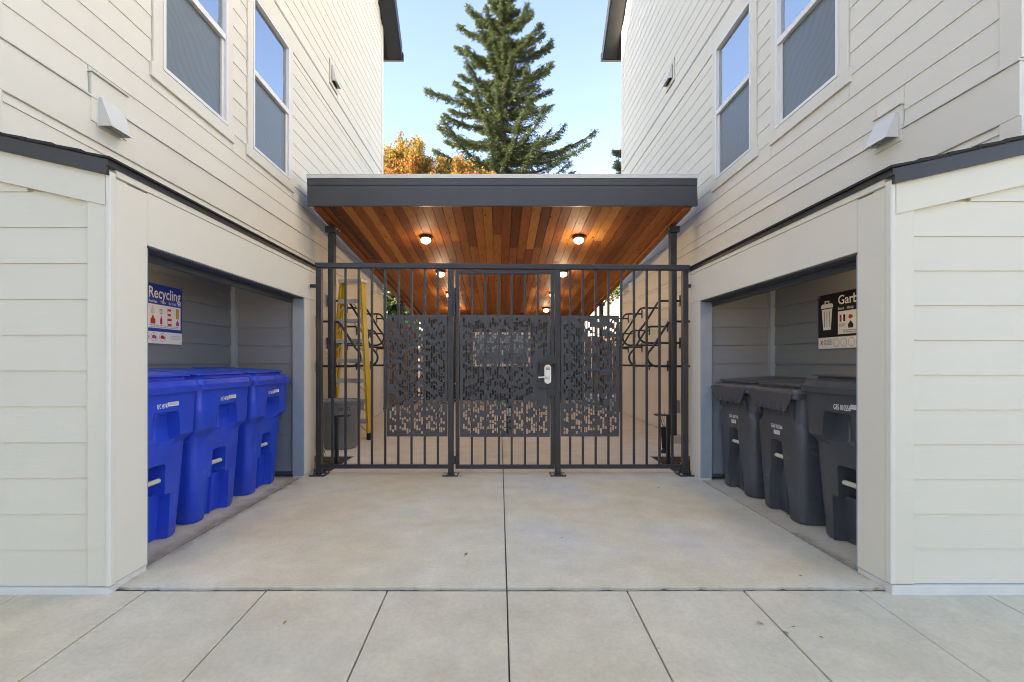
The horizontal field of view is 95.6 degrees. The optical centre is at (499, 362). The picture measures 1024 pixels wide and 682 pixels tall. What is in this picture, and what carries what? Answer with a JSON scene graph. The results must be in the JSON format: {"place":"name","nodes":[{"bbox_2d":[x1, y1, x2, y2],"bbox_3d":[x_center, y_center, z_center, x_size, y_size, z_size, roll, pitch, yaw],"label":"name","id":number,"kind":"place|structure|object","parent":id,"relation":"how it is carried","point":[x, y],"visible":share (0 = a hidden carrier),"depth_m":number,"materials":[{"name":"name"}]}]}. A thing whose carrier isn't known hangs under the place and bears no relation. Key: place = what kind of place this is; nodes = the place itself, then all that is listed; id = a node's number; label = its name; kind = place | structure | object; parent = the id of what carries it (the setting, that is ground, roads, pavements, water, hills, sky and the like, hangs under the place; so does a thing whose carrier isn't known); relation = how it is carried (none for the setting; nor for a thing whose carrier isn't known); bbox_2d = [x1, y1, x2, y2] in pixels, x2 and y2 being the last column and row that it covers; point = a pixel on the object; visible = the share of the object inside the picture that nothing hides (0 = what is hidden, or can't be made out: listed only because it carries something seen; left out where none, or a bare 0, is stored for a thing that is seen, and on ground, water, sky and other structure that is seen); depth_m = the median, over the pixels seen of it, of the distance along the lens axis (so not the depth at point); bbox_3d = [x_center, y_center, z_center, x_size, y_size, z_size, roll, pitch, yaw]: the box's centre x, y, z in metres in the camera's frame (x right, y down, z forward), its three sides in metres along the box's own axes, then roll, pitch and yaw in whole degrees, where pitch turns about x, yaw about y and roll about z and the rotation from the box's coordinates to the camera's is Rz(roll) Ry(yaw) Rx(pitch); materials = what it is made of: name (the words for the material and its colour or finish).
{"place":"outdoors","nodes":[
{"label":"outdoors","id":0,"kind":"place"},
{"bbox_2d":[407,368,455,403],"bbox_3d":[-1.950,0.637,12.700,1.730,1.002,0.592,0,0,-6],"label":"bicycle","id":1,"kind":"object","parent":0,"point":[432,387],"visible":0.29,"depth_m":12.69,"materials":[{"name":"black metal"}]},
{"bbox_2d":[116,400,884,592],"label":"driveway","id":2,"kind":"structure","parent":0,"point":[506,530],"depth_m":3.11,"materials":[{"name":"concrete"}]},
{"bbox_2d":[0,132,315,594],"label":"bin enclosure","id":3,"kind":"object","parent":2,"relation":"on","point":[92,245],"visible":0.89,"depth_m":2.31,"materials":[{"name":"white wood"}]},
{"bbox_2d":[148,282,181,344],"bbox_3d":[-2.631,-0.374,3.520,0.005,0.455,0.640,0,0,0],"label":"recycling sign","id":4,"kind":"object","parent":3,"relation":"attached to","point":[164,314],"visible":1,"depth_m":3.64,"materials":[{"name":"metal"}]},
{"bbox_2d":[148,371,199,542],"bbox_3d":[-2.351,0.588,2.853,0.652,1.096,0.656,0,0,-1],"label":"recycling cart","id":5,"kind":"object","parent":2,"relation":"on","point":[171,398],"visible":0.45,"depth_m":2.96,"materials":[{"name":"blue plastic"}]},
{"bbox_2d":[148,368,251,523],"bbox_3d":[-2.349,0.588,3.500,0.652,1.096,0.656,0,0,1],"label":"recycling cart","id":6,"kind":"object","parent":2,"relation":"on","point":[208,464],"visible":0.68,"depth_m":3.39,"materials":[{"name":"blue plastic"}]},
{"bbox_2d":[193,367,289,495],"bbox_3d":[-2.349,0.588,4.195,0.652,1.096,0.656,0,0,-1],"label":"recycling cart","id":7,"kind":"object","parent":2,"relation":"on","point":[258,440],"visible":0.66,"depth_m":4.04,"materials":[{"name":"blue plastic"}]},
{"bbox_2d":[323,398,364,449],"bbox_3d":[-2.130,0.814,6.220,0.562,0.641,0.562,0,0,-45],"label":"trash can","id":8,"kind":"object","parent":2,"relation":"on","point":[351,421],"visible":0.7,"depth_m":6.03,"materials":[{"name":"grey plastic"}]},
{"bbox_2d":[336,278,373,439],"bbox_3d":[-2.245,-0.062,7.020,0.780,2.400,0.275,0,0,14],"label":"step ladder","id":9,"kind":"object","parent":2,"relation":"on","point":[365,369],"visible":0.66,"depth_m":6.96,"materials":[{"name":"yellow plastic"}]},
{"bbox_2d":[383,319,417,409],"bbox_3d":[-2.624,0.038,12.314,0.152,2.200,3.476,0,0,3],"label":"wood fence","id":10,"kind":"object","parent":2,"relation":"on","point":[416,352],"visible":0.18,"depth_m":11.55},
{"bbox_2d":[309,262,693,476],"bbox_3d":[0.019,0.064,4.700,3.868,2.146,0.150,0,0,0],"label":"metal fence","id":11,"kind":"object","parent":2,"relation":"on","point":[561,321],"visible":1,"depth_m":4.68,"materials":[{"name":"black metal"}]},
{"bbox_2d":[451,270,556,468],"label":"metal gate","id":12,"kind":"structure","parent":11,"relation":"attached to","point":[543,379],"depth_m":4.68,"materials":[{"name":"black metal"}]},
{"bbox_2d":[306,174,697,443],"bbox_3d":[0.060,-0.653,10.040,5.387,3.602,8.020,0,0,0],"label":"carport","id":13,"kind":"object","parent":2,"relation":"on","point":[632,219],"visible":0.71,"depth_m":6.64,"materials":[{"name":"grey paint"}]},
{"bbox_2d":[420,234,431,244],"bbox_3d":[-1.140,-1.887,7.163,0.192,0.129,0.192,0,-6,0],"label":"ceiling lamp","id":14,"kind":"object","parent":13,"relation":"attached to","point":[425,239],"visible":1,"depth_m":7.11,"materials":[{"name":"beige glass"}]},
{"bbox_2d":[436,270,445,277],"bbox_3d":[-1.140,-1.706,8.954,0.192,0.130,0.192,0,-6,0],"label":"ceiling lamp","id":15,"kind":"object","parent":13,"relation":"attached to","point":[442,273],"visible":0.82,"depth_m":8.90,"materials":[{"name":"beige glass"}]},
{"bbox_2d":[542,307,549,312],"bbox_3d":[1.220,-1.379,12.194,0.192,0.129,0.192,0,-6,0],"label":"ceiling lamp","id":16,"kind":"object","parent":13,"relation":"attached to","point":[546,309],"visible":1,"depth_m":12.14,"materials":[{"name":"beige glass"}]},
{"bbox_2d":[561,270,567,277],"bbox_3d":[1.220,-1.706,8.954,0.192,0.130,0.192,0,-6,0],"label":"ceiling lamp","id":17,"kind":"object","parent":13,"relation":"attached to","point":[564,273],"visible":0.81,"depth_m":8.89,"materials":[{"name":"beige glass"}]},
{"bbox_2d":[572,234,584,244],"bbox_3d":[1.220,-1.887,7.163,0.192,0.129,0.192,0,-6,0],"label":"ceiling lamp","id":18,"kind":"object","parent":13,"relation":"attached to","point":[578,239],"visible":1,"depth_m":7.11,"materials":[{"name":"beige glass"}]},
{"bbox_2d":[507,387,510,433],"bbox_3d":[0.140,0.763,7.350,0.150,0.750,0.148,0,0,0],"label":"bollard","id":19,"kind":"object","parent":2,"relation":"on","point":[509,409],"visible":0.3,"depth_m":7.32,"materials":[{"name":"black metal"}]},
{"bbox_2d":[619,325,619,411],"bbox_3d":[3.791,0.138,13.234,0.152,2.000,5.680,0,0,22],"label":"wood fence","id":20,"kind":"object","parent":2,"relation":"on","point":[619,371],"depth_m":10.61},
{"bbox_2d":[711,376,806,497],"bbox_3d":[2.321,0.631,4.120,0.628,1.010,0.608,0,0,-2],"label":"garbage cart","id":21,"kind":"object","parent":2,"relation":"on","point":[740,415],"visible":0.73,"depth_m":3.99,"materials":[{"name":"grey plastic"}]},
{"bbox_2d":[748,379,825,525],"bbox_3d":[2.321,0.631,3.470,0.628,1.010,0.608,0,0,1],"label":"garbage cart","id":22,"kind":"object","parent":2,"relation":"on","point":[791,466],"visible":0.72,"depth_m":3.31,"materials":[{"name":"grey plastic"}]},
{"bbox_2d":[801,371,855,544],"bbox_3d":[2.349,0.588,2.825,0.652,1.096,0.656,0,0,-1],"label":"garbage cart","id":23,"kind":"object","parent":2,"relation":"on","point":[831,406],"visible":0.34,"depth_m":2.92,"materials":[{"name":"grey plastic"}]},
{"bbox_2d":[689,135,1023,595],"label":"bin enclosure","id":24,"kind":"object","parent":2,"relation":"on","point":[924,257],"visible":0.94,"depth_m":2.31,"materials":[{"name":"white wood"}]},
{"bbox_2d":[818,289,855,348],"bbox_3d":[2.635,-0.330,3.516,0.005,0.435,0.640,0,0,0],"label":"garbage sign","id":25,"kind":"object","parent":24,"relation":"attached to","point":[837,320],"visible":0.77,"depth_m":3.62,"materials":[{"name":"metal"}]},
{"bbox_2d":[419,321,584,399],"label":"building","id":26,"kind":"structure","parent":0,"point":[503,363],"depth_m":14.09,"materials":[{"name":"grey"}]},
{"bbox_2d":[473,332,529,365],"bbox_3d":[0.075,-0.402,14.087,1.750,1.040,0.045,0,0,0],"label":"window","id":27,"kind":"structure","parent":26,"relation":"in","point":[520,337],"depth_m":14.09,"materials":[{"name":"white glass"}]},
{"bbox_2d":[383,0,620,312],"label":"sky","id":28,"kind":"structure","parent":0,"point":[586,96],"materials":[{"name":"blue"}]},
{"bbox_2d":[314,457,690,472],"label":"soil","id":29,"kind":"structure","parent":0,"point":[326,460],"depth_m":5.45,"materials":[{"name":"brown soil"}]},
{"bbox_2d":[314,450,325,470],"bbox_3d":[-1.981,1.029,4.951,0.262,0.241,0.250,0,0,0],"label":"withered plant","id":30,"kind":"object","parent":29,"relation":"on","point":[315,460],"visible":0.2,"depth_m":4.91,"materials":[{"name":"brown plant"}]},
{"bbox_2d":[334,414,350,463],"bbox_3d":[-1.762,0.872,5.220,0.187,0.572,0.104,0,0,0],"label":"path light","id":31,"kind":"object","parent":29,"relation":"on","point":[336,439],"visible":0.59,"depth_m":5.20,"materials":[{"name":"black metal"}]},
{"bbox_2d":[654,413,669,463],"bbox_3d":[1.851,0.872,5.300,0.187,0.572,0.104,0,0,0],"label":"path light","id":32,"kind":"object","parent":29,"relation":"on","point":[667,438],"visible":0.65,"depth_m":5.28,"materials":[{"name":"black metal"}]},
{"bbox_2d":[0,591,1023,681],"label":"sidewalk","id":33,"kind":"structure","parent":0,"point":[453,636],"depth_m":1.96,"materials":[{"name":"concrete"}]},
{"bbox_2d":[374,394,657,427],"bbox_3d":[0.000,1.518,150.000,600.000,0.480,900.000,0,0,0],"label":"ground","id":34,"kind":"structure","parent":0,"point":[611,402],"depth_m":15.24,"materials":[{"name":"beige concrete"}]},
{"bbox_2d":[0,0,403,441],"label":"house","id":35,"kind":"structure","parent":34,"relation":"on","point":[249,114],"depth_m":4.52,"materials":[{"name":"beige wood"}]},
{"bbox_2d":[149,0,234,143],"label":"window","id":36,"kind":"structure","parent":35,"relation":"in","point":[192,40],"depth_m":4.09,"materials":[{"name":"white plastic"}]},
{"bbox_2d":[245,0,293,192],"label":"window","id":37,"kind":"structure","parent":35,"relation":"in","point":[269,62],"depth_m":5.35,"materials":[{"name":"white plastic"}]},
{"bbox_2d":[323,320,361,366],"bbox_3d":[-2.313,-0.270,6.680,0.651,0.815,0.044,0,0,0],"label":"bike rack","id":38,"kind":"object","parent":35,"relation":"attached to","point":[348,336],"visible":0.49,"depth_m":6.67,"materials":[{"name":"black metal"}]},
{"bbox_2d":[327,295,369,348],"bbox_3d":[-2.313,-0.622,7.100,0.651,0.815,0.044,0,0,0],"label":"bike rack","id":39,"kind":"object","parent":35,"relation":"attached to","point":[353,308],"visible":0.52,"depth_m":7.09,"materials":[{"name":"black metal"}]},
{"bbox_2d":[347,326,378,366],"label":"bike rack","id":40,"kind":"object","parent":35,"relation":"attached to","point":[375,352],"visible":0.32,"depth_m":7.61,"materials":[{"name":"black metal"}]},
{"bbox_2d":[347,304,383,349],"bbox_3d":[-2.313,-0.622,8.020,0.651,0.815,0.044,0,0,0],"label":"bike rack","id":41,"kind":"object","parent":35,"relation":"attached to","point":[382,333],"visible":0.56,"depth_m":8.01,"materials":[{"name":"black metal"}]},
{"bbox_2d":[356,328,390,369],"bbox_3d":[-2.313,-0.270,8.550,0.651,0.815,0.044,0,0,0],"label":"bike rack","id":42,"kind":"object","parent":35,"relation":"attached to","point":[378,337],"visible":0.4,"depth_m":8.54,"materials":[{"name":"black metal"}]},
{"bbox_2d":[367,313,395,347],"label":"bike rack","id":43,"kind":"object","parent":35,"relation":"attached to","point":[390,331],"visible":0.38,"depth_m":8.99,"materials":[{"name":"black metal"}]},
{"bbox_2d":[370,329,395,368],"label":"bike rack","id":44,"kind":"object","parent":35,"relation":"attached to","point":[390,341],"visible":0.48,"depth_m":9.45,"materials":[{"name":"black metal"}]},
{"bbox_2d":[376,315,405,351],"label":"bike rack","id":45,"kind":"object","parent":35,"relation":"attached to","point":[400,333],"visible":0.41,"depth_m":9.94,"materials":[{"name":"black metal"}]},
{"bbox_2d":[383,285,417,328],"bbox_3d":[-3.735,-1.454,16.686,5.171,5.608,2.769,0,0,0],"label":"laurel tree","id":46,"kind":"object","parent":34,"relation":"on","point":[391,306],"visible":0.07,"depth_m":16.19,"materials":[{"name":"green plant"}]},
{"bbox_2d":[383,131,496,173],"bbox_3d":[-4.579,-5.314,24.711,9.892,14.216,4.668,0,0,0],"label":"maple tree","id":47,"kind":"object","parent":34,"relation":"on","point":[400,158],"visible":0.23,"depth_m":23.83,"materials":[{"name":"orange plant"}]},
{"bbox_2d":[423,0,599,173],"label":"fir tree","id":48,"kind":"object","parent":34,"relation":"on","point":[504,49],"visible":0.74,"depth_m":28.98,"materials":[{"name":"green plant"}]},
{"bbox_2d":[586,336,615,393],"bbox_3d":[4.610,0.088,16.264,4.070,2.100,0.152,0,0,0],"label":"wood fence","id":49,"kind":"object","parent":34,"relation":"on","point":[611,358],"visible":0.02,"depth_m":16.19,"materials":[{"name":"brown wood"}]},
{"bbox_2d":[586,289,619,335],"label":"neighbour building","id":50,"kind":"structure","parent":34,"relation":"on","point":[615,307],"depth_m":23.99,"materials":[{"name":"white metal"}]},
{"bbox_2d":[605,285,619,304],"bbox_3d":[6.383,-2.077,21.059,4.119,6.839,2.915,0,0,0],"label":"laurel tree","id":51,"kind":"object","parent":34,"relation":"on","point":[615,292],"visible":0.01,"depth_m":20.69,"materials":[{"name":"green plant"}]},
{"bbox_2d":[611,149,620,173],"bbox_3d":[9.339,-7.627,34.050,6.972,17.936,5.793,0,0,-22],"label":"fir tree","id":52,"kind":"object","parent":34,"relation":"on","point":[616,164],"visible":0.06,"depth_m":33.70,"materials":[{"name":"green plant"}]},
{"bbox_2d":[601,0,1023,440],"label":"house","id":53,"kind":"structure","parent":34,"relation":"on","point":[756,116],"depth_m":4.59,"materials":[{"name":"beige wood"}]},
{"bbox_2d":[598,315,628,352],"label":"bike rack","id":54,"kind":"object","parent":53,"relation":"attached to","point":[606,328],"visible":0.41,"depth_m":9.93,"materials":[{"name":"black metal"}]},
{"bbox_2d":[603,333,632,365],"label":"bike rack","id":55,"kind":"object","parent":53,"relation":"attached to","point":[611,346],"visible":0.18,"depth_m":9.46,"materials":[{"name":"black metal"}]},
{"bbox_2d":[610,310,641,351],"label":"bike rack","id":56,"kind":"object","parent":53,"relation":"attached to","point":[624,315],"visible":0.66,"depth_m":8.99,"materials":[{"name":"black metal"}]},
{"bbox_2d":[615,328,649,369],"bbox_3d":[2.435,-0.270,8.550,0.651,0.815,0.044,0,0,0],"label":"bike rack","id":57,"kind":"object","parent":53,"relation":"attached to","point":[627,337],"visible":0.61,"depth_m":8.53,"materials":[{"name":"black metal"}]},
{"bbox_2d":[622,307,657,345],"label":"bike rack","id":58,"kind":"object","parent":53,"relation":"attached to","point":[628,327],"visible":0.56,"depth_m":8.01,"materials":[{"name":"black metal"}]},
{"bbox_2d":[628,321,667,370],"bbox_3d":[2.435,-0.270,7.620,0.651,0.815,0.044,0,0,0],"label":"bike rack","id":59,"kind":"object","parent":53,"relation":"attached to","point":[637,343],"visible":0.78,"depth_m":7.61,"materials":[{"name":"black metal"}]},
{"bbox_2d":[637,295,680,348],"bbox_3d":[2.435,-0.622,7.100,0.651,0.815,0.044,0,0,0],"label":"bike rack","id":60,"kind":"object","parent":53,"relation":"attached to","point":[649,315],"visible":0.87,"depth_m":7.09,"materials":[{"name":"black metal"}]},
{"bbox_2d":[648,320,689,366],"bbox_3d":[2.435,-0.270,6.680,0.651,0.815,0.044,0,0,0],"label":"bike rack","id":61,"kind":"object","parent":53,"relation":"attached to","point":[656,341],"visible":0.43,"depth_m":6.67,"materials":[{"name":"black metal"}]},
{"bbox_2d":[711,0,758,192],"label":"window","id":62,"kind":"structure","parent":53,"relation":"in","point":[735,59],"depth_m":5.46,"materials":[{"name":"white plastic"}]},
{"bbox_2d":[769,0,851,145],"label":"window","id":63,"kind":"structure","parent":53,"relation":"in","point":[810,39],"depth_m":4.23,"materials":[{"name":"white plastic"}]},
{"bbox_2d":[554,369,605,404],"bbox_3d":[2.020,0.637,12.600,1.730,1.002,0.592,0,0,8],"label":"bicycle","id":64,"kind":"object","parent":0,"point":[581,387],"visible":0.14,"depth_m":12.55,"materials":[{"name":"black metal"}]},
{"bbox_2d":[661,412,670,453],"bbox_3d":[2.094,0.881,5.855,0.146,0.514,0.138,0,0,0],"label":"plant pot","id":65,"kind":"object","parent":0,"point":[663,436],"visible":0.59,"depth_m":5.82,"materials":[{"name":"black plastic"}]}
]}

